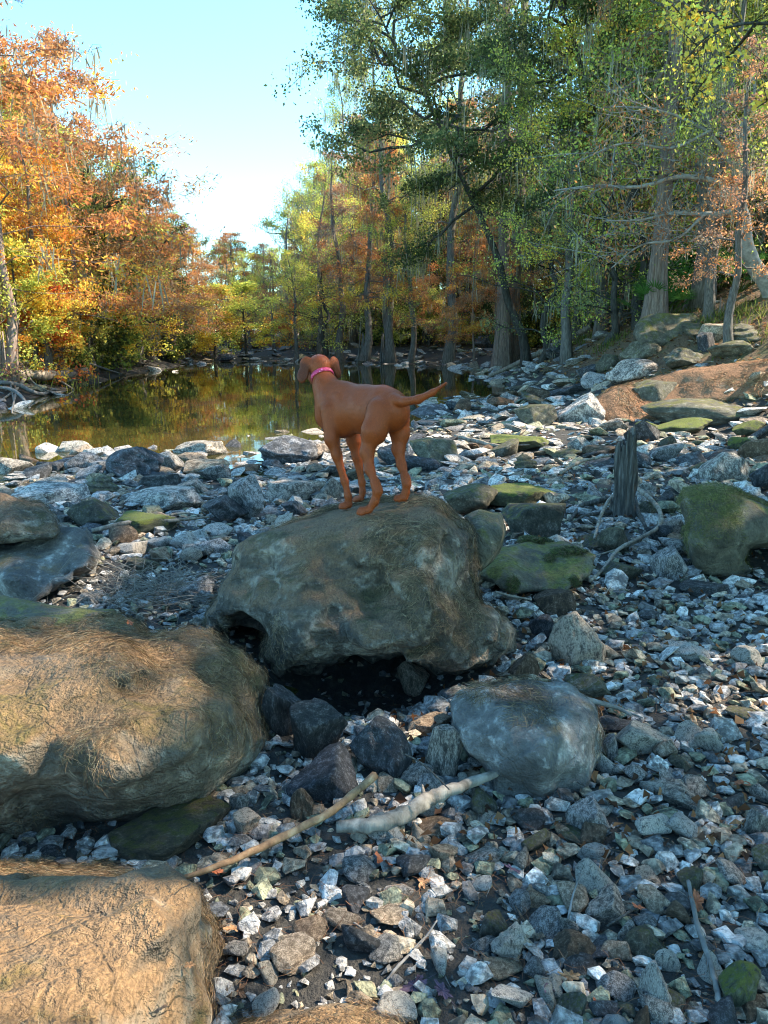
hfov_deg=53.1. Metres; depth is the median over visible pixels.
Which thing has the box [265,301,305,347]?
bush
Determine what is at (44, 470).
stone
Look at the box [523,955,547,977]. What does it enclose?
stone
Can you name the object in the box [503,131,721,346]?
crooked tree
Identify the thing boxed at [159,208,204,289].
live oak tree
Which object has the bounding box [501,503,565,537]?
rock
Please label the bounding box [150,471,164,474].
stone
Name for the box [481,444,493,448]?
stone
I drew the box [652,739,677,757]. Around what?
stone
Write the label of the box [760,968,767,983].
stone
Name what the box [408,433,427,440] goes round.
stone
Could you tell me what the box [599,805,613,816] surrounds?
stone
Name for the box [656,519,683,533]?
stone
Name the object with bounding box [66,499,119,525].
rock
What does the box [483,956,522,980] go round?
stone
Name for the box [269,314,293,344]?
bush
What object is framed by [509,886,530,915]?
stone
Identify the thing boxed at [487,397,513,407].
stone
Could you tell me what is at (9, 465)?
stone
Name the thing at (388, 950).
stone
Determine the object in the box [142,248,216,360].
live oak tree
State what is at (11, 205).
cypress tree
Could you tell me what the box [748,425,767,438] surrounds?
stone
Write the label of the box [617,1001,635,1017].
stone
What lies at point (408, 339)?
bush
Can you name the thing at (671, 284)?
palmetto
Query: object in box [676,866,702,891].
stone
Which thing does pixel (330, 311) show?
bush
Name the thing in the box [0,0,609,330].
sky
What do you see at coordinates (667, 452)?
stone
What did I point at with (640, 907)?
fallen leaf
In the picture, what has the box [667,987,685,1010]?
stone
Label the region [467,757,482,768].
stone
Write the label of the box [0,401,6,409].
stone
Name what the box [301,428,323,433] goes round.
stone
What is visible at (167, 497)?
rock
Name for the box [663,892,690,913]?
stone
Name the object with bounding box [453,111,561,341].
hardwood tree
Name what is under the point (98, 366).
driftwood
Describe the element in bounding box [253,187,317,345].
bare tree
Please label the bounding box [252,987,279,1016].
stone
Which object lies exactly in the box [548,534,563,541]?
stone
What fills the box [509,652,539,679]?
rock
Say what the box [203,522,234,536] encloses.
stone
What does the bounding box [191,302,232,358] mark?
bush
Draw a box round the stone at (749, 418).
[739,416,767,424]
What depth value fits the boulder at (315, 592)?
3.52 m
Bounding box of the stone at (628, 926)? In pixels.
[617,919,635,940]
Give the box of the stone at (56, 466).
[35,461,63,470]
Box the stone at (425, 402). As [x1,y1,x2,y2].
[417,400,434,406]
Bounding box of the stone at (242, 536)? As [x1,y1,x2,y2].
[237,531,251,542]
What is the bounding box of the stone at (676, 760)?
[667,753,689,772]
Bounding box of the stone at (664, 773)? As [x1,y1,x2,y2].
[658,763,673,779]
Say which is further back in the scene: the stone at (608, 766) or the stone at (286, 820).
the stone at (608, 766)
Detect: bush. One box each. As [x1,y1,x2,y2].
[0,261,36,386]
[1,272,98,386]
[31,306,99,362]
[54,293,102,368]
[77,270,157,374]
[120,320,157,365]
[135,293,190,369]
[154,301,198,362]
[176,305,208,356]
[188,316,217,358]
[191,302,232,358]
[232,303,254,346]
[233,313,263,347]
[247,302,270,347]
[259,296,293,345]
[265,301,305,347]
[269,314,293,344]
[290,289,347,350]
[293,291,317,343]
[296,304,328,343]
[315,303,351,345]
[326,308,351,341]
[344,282,377,340]
[345,288,384,345]
[375,282,417,346]
[393,287,422,344]
[409,294,447,347]
[434,308,469,345]
[460,294,494,346]
[467,285,494,334]
[471,300,494,345]
[494,287,533,335]
[521,283,542,331]
[522,301,542,348]
[523,293,556,346]
[535,287,560,344]
[537,199,672,331]
[538,248,593,326]
[548,226,622,327]
[549,259,622,338]
[555,260,594,320]
[609,194,654,279]
[643,170,756,239]
[645,128,767,285]
[728,153,767,263]
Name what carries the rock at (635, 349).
on the ground at (356, 678)
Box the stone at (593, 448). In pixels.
[582,445,614,453]
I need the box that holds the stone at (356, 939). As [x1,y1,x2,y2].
[341,924,380,952]
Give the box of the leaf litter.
[88,278,767,409]
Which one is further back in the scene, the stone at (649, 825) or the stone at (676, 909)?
the stone at (649, 825)
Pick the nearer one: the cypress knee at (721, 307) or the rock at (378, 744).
the rock at (378, 744)
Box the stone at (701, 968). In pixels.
[697,950,722,987]
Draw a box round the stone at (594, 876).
[575,858,611,893]
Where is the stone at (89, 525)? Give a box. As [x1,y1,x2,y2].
[80,522,102,533]
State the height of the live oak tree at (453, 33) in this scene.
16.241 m
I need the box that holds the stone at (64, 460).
[53,457,72,462]
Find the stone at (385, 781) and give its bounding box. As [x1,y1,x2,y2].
[377,771,397,792]
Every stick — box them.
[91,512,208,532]
[183,772,377,878]
[495,591,531,600]
[686,879,721,1001]
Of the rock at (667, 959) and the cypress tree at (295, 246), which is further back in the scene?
the cypress tree at (295, 246)
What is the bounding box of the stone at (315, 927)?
[292,915,328,941]
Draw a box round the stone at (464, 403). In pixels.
[452,396,491,413]
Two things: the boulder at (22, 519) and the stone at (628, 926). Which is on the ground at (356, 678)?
the stone at (628, 926)
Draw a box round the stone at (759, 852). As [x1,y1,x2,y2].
[751,844,767,869]
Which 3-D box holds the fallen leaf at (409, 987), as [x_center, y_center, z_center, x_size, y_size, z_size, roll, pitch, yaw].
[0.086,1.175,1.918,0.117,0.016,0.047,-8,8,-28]
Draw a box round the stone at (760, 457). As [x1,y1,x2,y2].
[753,455,767,461]
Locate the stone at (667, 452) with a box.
[649,443,683,460]
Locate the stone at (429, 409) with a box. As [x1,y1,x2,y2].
[410,404,446,414]
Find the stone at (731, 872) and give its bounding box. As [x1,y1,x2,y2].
[716,858,745,884]
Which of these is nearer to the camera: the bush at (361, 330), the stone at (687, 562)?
the stone at (687, 562)
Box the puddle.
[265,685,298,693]
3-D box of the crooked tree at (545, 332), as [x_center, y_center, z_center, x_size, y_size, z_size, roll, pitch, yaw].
[5.716,-8.135,26.860,6.925,6.977,7.086,-11,17,-39]
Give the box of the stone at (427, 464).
[405,455,440,470]
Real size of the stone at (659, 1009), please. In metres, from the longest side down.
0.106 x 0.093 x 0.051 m
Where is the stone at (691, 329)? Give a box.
[680,323,701,338]
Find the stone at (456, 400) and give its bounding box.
[440,398,463,402]
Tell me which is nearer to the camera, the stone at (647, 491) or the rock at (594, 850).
the rock at (594, 850)
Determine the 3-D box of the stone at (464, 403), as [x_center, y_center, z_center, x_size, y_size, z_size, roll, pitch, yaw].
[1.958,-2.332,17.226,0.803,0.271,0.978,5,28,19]
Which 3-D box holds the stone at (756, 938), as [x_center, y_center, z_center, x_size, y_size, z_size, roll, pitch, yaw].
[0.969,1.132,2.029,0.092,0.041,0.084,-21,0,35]
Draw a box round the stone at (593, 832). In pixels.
[580,821,606,844]
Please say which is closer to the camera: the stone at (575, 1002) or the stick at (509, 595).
the stone at (575, 1002)
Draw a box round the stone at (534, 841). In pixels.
[521,828,550,850]
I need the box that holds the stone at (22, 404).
[8,400,33,408]
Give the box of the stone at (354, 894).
[341,884,369,913]
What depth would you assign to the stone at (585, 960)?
1.98 m
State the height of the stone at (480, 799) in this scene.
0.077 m
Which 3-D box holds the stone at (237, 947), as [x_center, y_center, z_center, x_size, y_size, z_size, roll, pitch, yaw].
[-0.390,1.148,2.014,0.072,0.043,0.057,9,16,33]
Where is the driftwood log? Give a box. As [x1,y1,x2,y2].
[336,770,498,834]
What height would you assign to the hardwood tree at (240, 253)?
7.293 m
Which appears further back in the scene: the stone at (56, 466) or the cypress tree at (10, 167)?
the cypress tree at (10, 167)
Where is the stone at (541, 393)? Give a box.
[526,387,549,403]
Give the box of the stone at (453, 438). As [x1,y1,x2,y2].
[443,436,457,439]
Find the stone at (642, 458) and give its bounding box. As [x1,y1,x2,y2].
[613,451,651,466]
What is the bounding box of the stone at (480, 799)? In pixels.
[471,787,497,814]
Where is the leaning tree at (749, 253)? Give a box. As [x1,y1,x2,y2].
[515,2,767,297]
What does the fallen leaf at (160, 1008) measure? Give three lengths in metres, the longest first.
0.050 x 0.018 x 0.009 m
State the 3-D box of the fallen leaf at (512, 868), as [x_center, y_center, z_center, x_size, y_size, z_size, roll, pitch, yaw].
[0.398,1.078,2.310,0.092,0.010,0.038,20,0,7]
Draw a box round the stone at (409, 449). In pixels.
[407,442,413,453]
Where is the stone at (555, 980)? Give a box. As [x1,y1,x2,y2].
[548,973,562,997]
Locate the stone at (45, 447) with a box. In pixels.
[35,443,59,452]
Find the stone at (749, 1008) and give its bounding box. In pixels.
[741,994,766,1023]
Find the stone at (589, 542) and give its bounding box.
[577,533,599,549]
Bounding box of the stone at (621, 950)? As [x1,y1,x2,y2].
[600,940,639,965]
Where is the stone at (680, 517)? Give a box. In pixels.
[663,514,684,522]
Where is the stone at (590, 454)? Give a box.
[580,447,608,457]
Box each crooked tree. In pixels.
[245,250,381,357]
[433,178,628,363]
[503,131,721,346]
[532,8,767,329]
[702,13,758,215]
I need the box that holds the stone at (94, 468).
[75,464,102,477]
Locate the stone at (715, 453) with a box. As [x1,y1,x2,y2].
[706,447,736,459]
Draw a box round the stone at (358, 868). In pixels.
[342,854,376,883]
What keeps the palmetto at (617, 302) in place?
on the ground at (356, 678)
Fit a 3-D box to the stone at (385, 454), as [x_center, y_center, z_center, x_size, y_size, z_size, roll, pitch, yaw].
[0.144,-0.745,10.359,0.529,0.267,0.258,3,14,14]
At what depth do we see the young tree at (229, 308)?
45.96 m
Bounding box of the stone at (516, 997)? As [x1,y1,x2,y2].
[491,984,533,1007]
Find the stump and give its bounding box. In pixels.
[570,425,663,582]
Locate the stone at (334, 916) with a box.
[325,907,361,930]
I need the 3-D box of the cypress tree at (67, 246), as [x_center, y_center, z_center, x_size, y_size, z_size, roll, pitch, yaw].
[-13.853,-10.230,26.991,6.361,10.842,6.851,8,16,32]
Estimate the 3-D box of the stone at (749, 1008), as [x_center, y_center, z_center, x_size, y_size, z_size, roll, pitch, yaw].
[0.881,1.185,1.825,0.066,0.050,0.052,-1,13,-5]
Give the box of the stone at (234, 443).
[225,439,240,447]
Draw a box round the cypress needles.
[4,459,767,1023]
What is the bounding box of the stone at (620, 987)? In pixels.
[595,970,635,1001]
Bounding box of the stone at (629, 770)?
[623,764,647,783]
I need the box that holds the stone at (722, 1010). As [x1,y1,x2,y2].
[702,995,737,1023]
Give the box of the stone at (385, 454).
[377,446,413,463]
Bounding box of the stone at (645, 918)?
[632,913,656,926]
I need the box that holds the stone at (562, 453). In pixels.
[551,449,584,458]
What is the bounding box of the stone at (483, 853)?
[466,845,504,866]
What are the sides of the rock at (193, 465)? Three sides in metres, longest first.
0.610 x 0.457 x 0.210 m
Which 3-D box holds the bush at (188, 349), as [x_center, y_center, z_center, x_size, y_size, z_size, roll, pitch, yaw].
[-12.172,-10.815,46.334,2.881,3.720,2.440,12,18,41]
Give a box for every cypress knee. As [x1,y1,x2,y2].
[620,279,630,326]
[718,298,724,313]
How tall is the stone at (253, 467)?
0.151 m
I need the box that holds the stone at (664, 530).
[645,525,672,539]
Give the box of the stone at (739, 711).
[725,705,754,720]
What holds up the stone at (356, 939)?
on the ground at (356, 678)
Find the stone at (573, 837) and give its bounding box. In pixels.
[558,824,580,844]
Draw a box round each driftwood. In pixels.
[0,348,91,398]
[0,386,30,412]
[3,368,89,398]
[20,360,73,391]
[40,353,121,382]
[54,345,159,366]
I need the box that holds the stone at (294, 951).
[269,932,315,975]
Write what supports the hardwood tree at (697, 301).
on the ground at (356, 678)
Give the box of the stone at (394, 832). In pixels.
[387,825,404,851]
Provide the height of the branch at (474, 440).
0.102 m
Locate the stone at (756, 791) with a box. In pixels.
[749,784,767,804]
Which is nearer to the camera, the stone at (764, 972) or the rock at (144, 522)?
the stone at (764, 972)
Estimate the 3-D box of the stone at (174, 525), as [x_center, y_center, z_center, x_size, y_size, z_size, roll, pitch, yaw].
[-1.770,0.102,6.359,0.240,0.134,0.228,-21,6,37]
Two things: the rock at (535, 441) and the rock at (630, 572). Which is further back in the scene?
the rock at (535, 441)
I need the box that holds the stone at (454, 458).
[444,454,471,462]
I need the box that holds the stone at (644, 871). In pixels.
[635,865,659,883]
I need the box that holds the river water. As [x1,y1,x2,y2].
[0,361,513,488]
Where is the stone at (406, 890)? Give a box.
[384,883,413,898]
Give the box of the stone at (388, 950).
[369,932,402,963]
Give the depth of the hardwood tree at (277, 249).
87.83 m
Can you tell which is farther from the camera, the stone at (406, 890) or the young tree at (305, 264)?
the young tree at (305, 264)
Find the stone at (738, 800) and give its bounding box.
[719,793,745,814]
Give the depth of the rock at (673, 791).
2.64 m
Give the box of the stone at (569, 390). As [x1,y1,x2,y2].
[549,383,585,395]
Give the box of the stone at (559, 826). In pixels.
[551,818,569,834]
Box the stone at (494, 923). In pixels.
[479,909,507,937]
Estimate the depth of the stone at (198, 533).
5.82 m
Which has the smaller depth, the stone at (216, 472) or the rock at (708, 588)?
the rock at (708, 588)
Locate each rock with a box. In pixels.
[3,471,25,479]
[11,481,89,503]
[39,844,65,861]
[64,452,102,469]
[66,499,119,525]
[76,591,104,604]
[86,473,118,494]
[105,446,164,476]
[107,795,230,860]
[116,510,176,532]
[121,556,161,572]
[124,485,204,510]
[139,474,181,487]
[149,546,170,561]
[159,451,184,470]
[168,574,214,604]
[172,440,228,455]
[178,477,207,493]
[182,544,212,556]
[183,458,229,474]
[202,494,248,521]
[215,353,233,360]
[227,473,263,517]
[229,792,249,809]
[233,807,260,834]
[258,435,318,462]
[260,683,301,735]
[261,459,285,468]
[264,478,319,500]
[281,500,307,514]
[286,741,357,802]
[289,697,347,759]
[290,787,313,821]
[320,478,341,498]
[349,715,411,777]
[397,661,429,696]
[400,762,433,786]
[409,437,457,462]
[414,711,451,733]
[419,816,456,838]
[425,724,463,776]
[428,843,457,861]
[443,483,497,514]
[446,401,455,409]
[474,335,493,348]
[477,810,495,823]
[489,434,548,450]
[489,921,525,960]
[490,483,555,506]
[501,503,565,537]
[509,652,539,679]
[513,452,537,468]
[514,404,557,424]
[526,884,550,907]
[528,614,553,640]
[534,589,576,616]
[545,342,560,357]
[548,611,605,665]
[552,929,595,958]
[556,392,605,422]
[564,673,611,697]
[565,796,610,832]
[567,437,592,449]
[576,364,596,377]
[576,842,610,864]
[585,882,625,924]
[595,354,619,372]
[597,527,629,553]
[599,419,627,431]
[599,561,642,579]
[599,715,630,733]
[602,733,618,761]
[605,358,658,383]
[615,720,673,754]
[619,341,661,358]
[622,924,666,959]
[632,379,676,401]
[635,421,659,428]
[637,443,654,454]
[638,960,671,1002]
[639,482,656,491]
[639,501,656,512]
[640,398,748,425]
[649,778,696,810]
[650,544,688,580]
[655,948,680,971]
[656,489,677,502]
[657,417,712,433]
[657,435,676,446]
[660,640,710,661]
[663,347,702,368]
[678,579,728,597]
[689,462,704,471]
[694,727,723,752]
[696,332,714,351]
[697,452,750,481]
[698,323,722,340]
[706,340,755,357]
[718,960,761,1006]
[727,436,750,449]
[730,645,764,666]
[732,420,764,436]
[733,321,760,342]
[741,808,767,833]
[749,464,767,489]
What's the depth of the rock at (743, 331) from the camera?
15.13 m
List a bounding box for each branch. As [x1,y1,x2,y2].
[454,434,546,446]
[556,677,642,718]
[559,454,610,473]
[640,0,767,147]
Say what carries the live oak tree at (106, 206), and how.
on the ground at (356, 678)
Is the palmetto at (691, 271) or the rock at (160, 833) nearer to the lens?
the rock at (160, 833)
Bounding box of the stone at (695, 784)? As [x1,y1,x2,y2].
[682,774,709,797]
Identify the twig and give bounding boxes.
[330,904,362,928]
[386,920,439,980]
[405,753,449,789]
[567,874,581,918]
[606,900,642,926]
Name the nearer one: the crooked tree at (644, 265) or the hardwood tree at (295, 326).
the crooked tree at (644, 265)
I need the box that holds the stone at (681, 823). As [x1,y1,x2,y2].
[667,811,697,838]
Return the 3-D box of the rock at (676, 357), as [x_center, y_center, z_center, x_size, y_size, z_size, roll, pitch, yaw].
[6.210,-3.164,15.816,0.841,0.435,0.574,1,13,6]
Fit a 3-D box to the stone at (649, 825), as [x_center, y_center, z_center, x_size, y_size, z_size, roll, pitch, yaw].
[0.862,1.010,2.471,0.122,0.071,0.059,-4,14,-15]
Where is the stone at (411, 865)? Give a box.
[396,855,429,876]
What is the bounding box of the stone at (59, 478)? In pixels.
[38,474,68,481]
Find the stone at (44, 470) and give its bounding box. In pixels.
[22,463,51,478]
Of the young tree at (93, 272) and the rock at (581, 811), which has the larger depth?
the young tree at (93, 272)
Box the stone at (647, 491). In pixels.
[637,490,657,498]
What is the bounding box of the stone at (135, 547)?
[118,540,147,554]
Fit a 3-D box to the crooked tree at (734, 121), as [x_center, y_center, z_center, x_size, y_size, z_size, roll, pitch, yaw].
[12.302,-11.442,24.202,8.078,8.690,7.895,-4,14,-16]
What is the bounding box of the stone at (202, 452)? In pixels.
[194,450,207,455]
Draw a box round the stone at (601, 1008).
[588,1000,621,1017]
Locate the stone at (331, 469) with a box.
[319,465,349,475]
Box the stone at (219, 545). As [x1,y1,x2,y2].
[195,538,231,554]
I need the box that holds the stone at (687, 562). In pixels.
[683,558,691,565]
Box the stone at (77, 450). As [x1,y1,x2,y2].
[69,444,92,454]
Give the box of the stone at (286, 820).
[283,818,301,833]
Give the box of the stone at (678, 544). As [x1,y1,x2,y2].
[661,538,686,553]
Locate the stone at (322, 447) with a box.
[316,443,329,458]
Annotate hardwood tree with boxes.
[0,60,75,335]
[16,124,161,366]
[70,263,113,371]
[202,239,249,342]
[217,250,267,349]
[243,241,291,336]
[243,250,292,350]
[249,248,291,323]
[256,249,326,361]
[260,234,290,296]
[261,155,345,291]
[266,158,364,354]
[281,176,335,275]
[286,150,394,361]
[290,163,380,300]
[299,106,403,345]
[301,65,372,287]
[312,4,443,362]
[326,134,433,317]
[328,131,422,326]
[330,138,435,287]
[350,0,536,363]
[352,174,455,362]
[361,86,419,175]
[389,34,486,328]
[396,137,424,257]
[402,84,487,305]
[408,149,493,332]
[418,195,473,336]
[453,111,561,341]
[453,168,537,290]
[480,0,691,340]
[484,7,665,364]
[520,4,737,279]
[523,80,633,241]
[535,7,634,241]
[538,210,622,278]
[542,1,756,282]
[547,0,767,310]
[562,15,661,176]
[569,10,738,230]
[600,0,760,303]
[646,2,767,249]
[659,30,767,358]
[665,0,767,320]
[688,0,767,277]
[731,0,767,62]
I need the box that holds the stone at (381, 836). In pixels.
[367,812,387,842]
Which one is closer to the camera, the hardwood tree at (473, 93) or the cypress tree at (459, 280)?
the cypress tree at (459, 280)
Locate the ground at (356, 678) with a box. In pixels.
[0,278,767,1023]
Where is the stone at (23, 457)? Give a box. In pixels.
[19,454,38,461]
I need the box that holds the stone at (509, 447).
[488,438,518,456]
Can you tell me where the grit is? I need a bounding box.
[4,481,767,1023]
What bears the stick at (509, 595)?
on the ground at (356, 678)
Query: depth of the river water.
19.08 m
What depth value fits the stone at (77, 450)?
11.63 m
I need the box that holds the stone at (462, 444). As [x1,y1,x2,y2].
[453,440,470,448]
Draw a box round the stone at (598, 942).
[591,934,608,958]
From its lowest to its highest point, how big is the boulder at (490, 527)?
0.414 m
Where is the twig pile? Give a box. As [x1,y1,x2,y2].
[31,546,231,625]
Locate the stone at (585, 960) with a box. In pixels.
[564,952,597,975]
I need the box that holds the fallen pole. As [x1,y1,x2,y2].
[487,324,592,375]
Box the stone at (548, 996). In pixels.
[534,974,555,1013]
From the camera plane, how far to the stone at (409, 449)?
11.10 m
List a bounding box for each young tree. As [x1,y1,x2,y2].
[0,201,33,328]
[0,235,85,379]
[2,202,81,262]
[44,237,144,338]
[79,193,168,287]
[121,274,153,362]
[186,282,262,360]
[203,280,281,353]
[239,279,289,317]
[275,246,346,329]
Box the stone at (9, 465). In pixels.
[0,458,33,474]
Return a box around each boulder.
[0,492,62,543]
[0,519,101,601]
[0,595,115,626]
[0,608,270,837]
[0,851,228,1023]
[201,492,520,681]
[229,992,417,1023]
[450,673,607,799]
[465,509,505,571]
[478,534,595,594]
[596,359,767,421]
[633,313,699,346]
[675,480,767,577]
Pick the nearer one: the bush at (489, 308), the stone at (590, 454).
the stone at (590, 454)
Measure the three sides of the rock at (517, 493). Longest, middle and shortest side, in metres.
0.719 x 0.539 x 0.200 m
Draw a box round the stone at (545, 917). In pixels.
[528,905,560,941]
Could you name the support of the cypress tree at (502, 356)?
on the ground at (356, 678)
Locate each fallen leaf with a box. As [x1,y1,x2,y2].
[148,1004,173,1013]
[180,961,195,967]
[197,868,225,875]
[223,924,237,931]
[237,980,245,997]
[375,851,392,865]
[400,974,434,991]
[417,877,430,890]
[434,979,453,1003]
[502,863,520,873]
[557,969,586,980]
[628,902,644,909]
[690,889,704,911]
[725,779,750,785]
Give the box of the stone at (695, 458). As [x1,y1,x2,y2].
[674,451,706,464]
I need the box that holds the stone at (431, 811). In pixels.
[419,801,445,817]
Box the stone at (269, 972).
[257,960,278,987]
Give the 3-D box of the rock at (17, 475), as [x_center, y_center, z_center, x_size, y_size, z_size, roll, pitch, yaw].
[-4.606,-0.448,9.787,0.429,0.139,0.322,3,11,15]
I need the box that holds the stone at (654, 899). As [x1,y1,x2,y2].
[637,884,670,914]
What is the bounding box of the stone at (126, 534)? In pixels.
[108,525,137,543]
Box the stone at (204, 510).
[201,501,208,513]
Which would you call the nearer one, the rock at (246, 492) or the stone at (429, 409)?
the rock at (246, 492)
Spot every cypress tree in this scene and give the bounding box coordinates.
[0,0,236,388]
[0,21,255,368]
[0,56,33,177]
[0,57,98,354]
[0,70,160,296]
[0,116,26,299]
[0,118,169,382]
[16,100,61,187]
[17,153,110,307]
[23,109,94,349]
[88,172,238,366]
[102,188,223,360]
[144,198,255,344]
[146,219,188,347]
[166,220,231,337]
[192,231,270,349]
[277,209,306,299]
[278,222,310,334]
[280,213,314,336]
[303,130,446,362]
[321,123,428,344]
[340,143,447,361]
[394,95,524,342]
[417,92,555,333]
[423,211,522,362]
[448,0,570,367]
[458,211,530,344]
[462,0,580,362]
[525,52,608,289]
[529,148,618,338]
[557,13,694,315]
[563,0,721,318]
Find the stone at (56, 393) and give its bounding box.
[49,390,68,395]
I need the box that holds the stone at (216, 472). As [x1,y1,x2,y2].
[194,464,231,479]
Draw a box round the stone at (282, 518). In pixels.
[274,513,292,527]
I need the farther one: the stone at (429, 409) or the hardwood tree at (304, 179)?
the hardwood tree at (304, 179)
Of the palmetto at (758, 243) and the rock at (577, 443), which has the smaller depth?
the rock at (577, 443)
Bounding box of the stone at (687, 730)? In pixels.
[674,720,701,747]
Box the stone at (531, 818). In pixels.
[510,808,545,830]
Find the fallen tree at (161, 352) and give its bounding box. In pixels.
[38,341,166,356]
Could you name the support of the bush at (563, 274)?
on the ground at (356, 678)
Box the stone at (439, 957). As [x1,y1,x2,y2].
[431,945,449,984]
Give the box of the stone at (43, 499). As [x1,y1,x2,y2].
[27,496,49,508]
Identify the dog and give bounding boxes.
[297,354,445,515]
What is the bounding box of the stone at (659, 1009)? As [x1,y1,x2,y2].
[631,981,673,1023]
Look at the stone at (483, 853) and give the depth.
2.38 m
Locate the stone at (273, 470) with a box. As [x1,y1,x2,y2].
[264,464,284,474]
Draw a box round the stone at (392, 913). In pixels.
[369,902,408,924]
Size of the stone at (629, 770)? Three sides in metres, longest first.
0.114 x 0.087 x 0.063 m
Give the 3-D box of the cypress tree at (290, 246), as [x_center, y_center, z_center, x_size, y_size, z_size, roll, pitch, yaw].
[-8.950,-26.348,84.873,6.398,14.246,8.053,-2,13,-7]
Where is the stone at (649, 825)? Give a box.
[635,813,671,834]
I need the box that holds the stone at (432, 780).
[417,773,444,791]
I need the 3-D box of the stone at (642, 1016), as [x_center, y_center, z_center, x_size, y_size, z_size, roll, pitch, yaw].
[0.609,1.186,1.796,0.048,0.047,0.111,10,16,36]
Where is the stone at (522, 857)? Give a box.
[512,846,539,868]
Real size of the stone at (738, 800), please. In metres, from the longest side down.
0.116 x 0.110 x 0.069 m
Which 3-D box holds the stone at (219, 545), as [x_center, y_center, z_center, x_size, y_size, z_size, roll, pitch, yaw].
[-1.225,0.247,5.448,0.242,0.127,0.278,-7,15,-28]
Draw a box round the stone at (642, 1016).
[633,1005,649,1023]
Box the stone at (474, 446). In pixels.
[467,443,479,449]
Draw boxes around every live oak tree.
[11,123,201,372]
[36,197,184,367]
[46,174,154,260]
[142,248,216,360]
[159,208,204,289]
[168,233,258,294]
[185,238,266,306]
[250,195,332,303]
[263,0,591,367]
[350,164,510,344]
[450,0,718,304]
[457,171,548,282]
[475,167,564,339]
[622,0,766,251]
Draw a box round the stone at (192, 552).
[179,547,202,560]
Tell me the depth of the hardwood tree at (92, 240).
30.46 m
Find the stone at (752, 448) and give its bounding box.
[737,438,767,458]
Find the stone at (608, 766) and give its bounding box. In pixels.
[595,753,622,773]
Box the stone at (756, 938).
[734,927,767,952]
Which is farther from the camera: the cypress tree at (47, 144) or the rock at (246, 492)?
the cypress tree at (47, 144)
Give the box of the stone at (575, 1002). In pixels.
[555,991,586,1015]
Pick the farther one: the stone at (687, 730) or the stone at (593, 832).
the stone at (687, 730)
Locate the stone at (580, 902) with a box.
[556,880,588,911]
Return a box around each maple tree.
[0,209,87,363]
[38,277,96,365]
[238,247,289,340]
[307,232,365,302]
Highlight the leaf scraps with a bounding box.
[387,400,767,868]
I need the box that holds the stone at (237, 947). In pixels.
[221,940,249,955]
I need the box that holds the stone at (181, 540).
[170,532,199,548]
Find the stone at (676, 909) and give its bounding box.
[665,900,692,923]
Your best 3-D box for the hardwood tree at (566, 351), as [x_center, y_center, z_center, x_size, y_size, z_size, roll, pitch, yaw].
[5.593,-9.162,22.468,5.798,10.182,4.961,2,14,9]
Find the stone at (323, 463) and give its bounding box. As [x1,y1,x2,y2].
[306,460,327,467]
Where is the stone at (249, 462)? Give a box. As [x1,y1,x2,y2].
[235,460,257,463]
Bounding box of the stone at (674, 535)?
[667,532,681,538]
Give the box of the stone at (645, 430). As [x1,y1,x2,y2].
[623,420,661,440]
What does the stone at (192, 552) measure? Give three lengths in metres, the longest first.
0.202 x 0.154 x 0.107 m
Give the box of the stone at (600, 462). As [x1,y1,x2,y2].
[584,452,613,468]
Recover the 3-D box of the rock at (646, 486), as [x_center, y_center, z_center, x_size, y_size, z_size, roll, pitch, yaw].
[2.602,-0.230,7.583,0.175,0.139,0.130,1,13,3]
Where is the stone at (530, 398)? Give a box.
[521,391,551,403]
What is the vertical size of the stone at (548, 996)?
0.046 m
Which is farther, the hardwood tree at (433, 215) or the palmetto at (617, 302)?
the hardwood tree at (433, 215)
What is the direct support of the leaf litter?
on the ground at (356, 678)
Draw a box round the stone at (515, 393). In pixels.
[492,391,517,396]
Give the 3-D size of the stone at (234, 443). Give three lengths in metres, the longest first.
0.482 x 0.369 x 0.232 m
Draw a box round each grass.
[19,352,110,389]
[435,274,767,370]
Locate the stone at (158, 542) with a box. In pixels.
[148,537,172,548]
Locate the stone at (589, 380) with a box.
[581,372,605,389]
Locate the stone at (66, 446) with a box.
[59,440,88,451]
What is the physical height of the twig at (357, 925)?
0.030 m
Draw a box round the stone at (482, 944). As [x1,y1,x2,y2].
[462,935,495,953]
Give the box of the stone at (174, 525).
[167,516,183,530]
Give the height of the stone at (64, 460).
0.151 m
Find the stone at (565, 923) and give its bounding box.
[558,917,581,932]
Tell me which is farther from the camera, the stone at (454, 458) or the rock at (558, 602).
the stone at (454, 458)
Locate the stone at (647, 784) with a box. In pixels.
[639,781,662,792]
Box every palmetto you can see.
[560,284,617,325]
[582,292,642,327]
[614,275,697,313]
[622,239,719,306]
[635,272,693,312]
[637,240,728,281]
[668,235,758,283]
[668,263,727,303]
[717,248,767,292]
[722,237,767,280]
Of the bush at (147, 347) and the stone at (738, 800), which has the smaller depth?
the stone at (738, 800)
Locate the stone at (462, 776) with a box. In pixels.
[458,772,472,795]
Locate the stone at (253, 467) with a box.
[231,463,260,474]
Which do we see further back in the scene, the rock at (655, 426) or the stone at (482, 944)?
the rock at (655, 426)
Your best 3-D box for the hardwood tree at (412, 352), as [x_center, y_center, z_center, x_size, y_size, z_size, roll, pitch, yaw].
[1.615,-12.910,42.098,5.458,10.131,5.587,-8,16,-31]
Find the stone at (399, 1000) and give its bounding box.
[376,990,417,1022]
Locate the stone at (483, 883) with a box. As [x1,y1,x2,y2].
[473,875,492,896]
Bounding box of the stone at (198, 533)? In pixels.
[191,529,207,537]

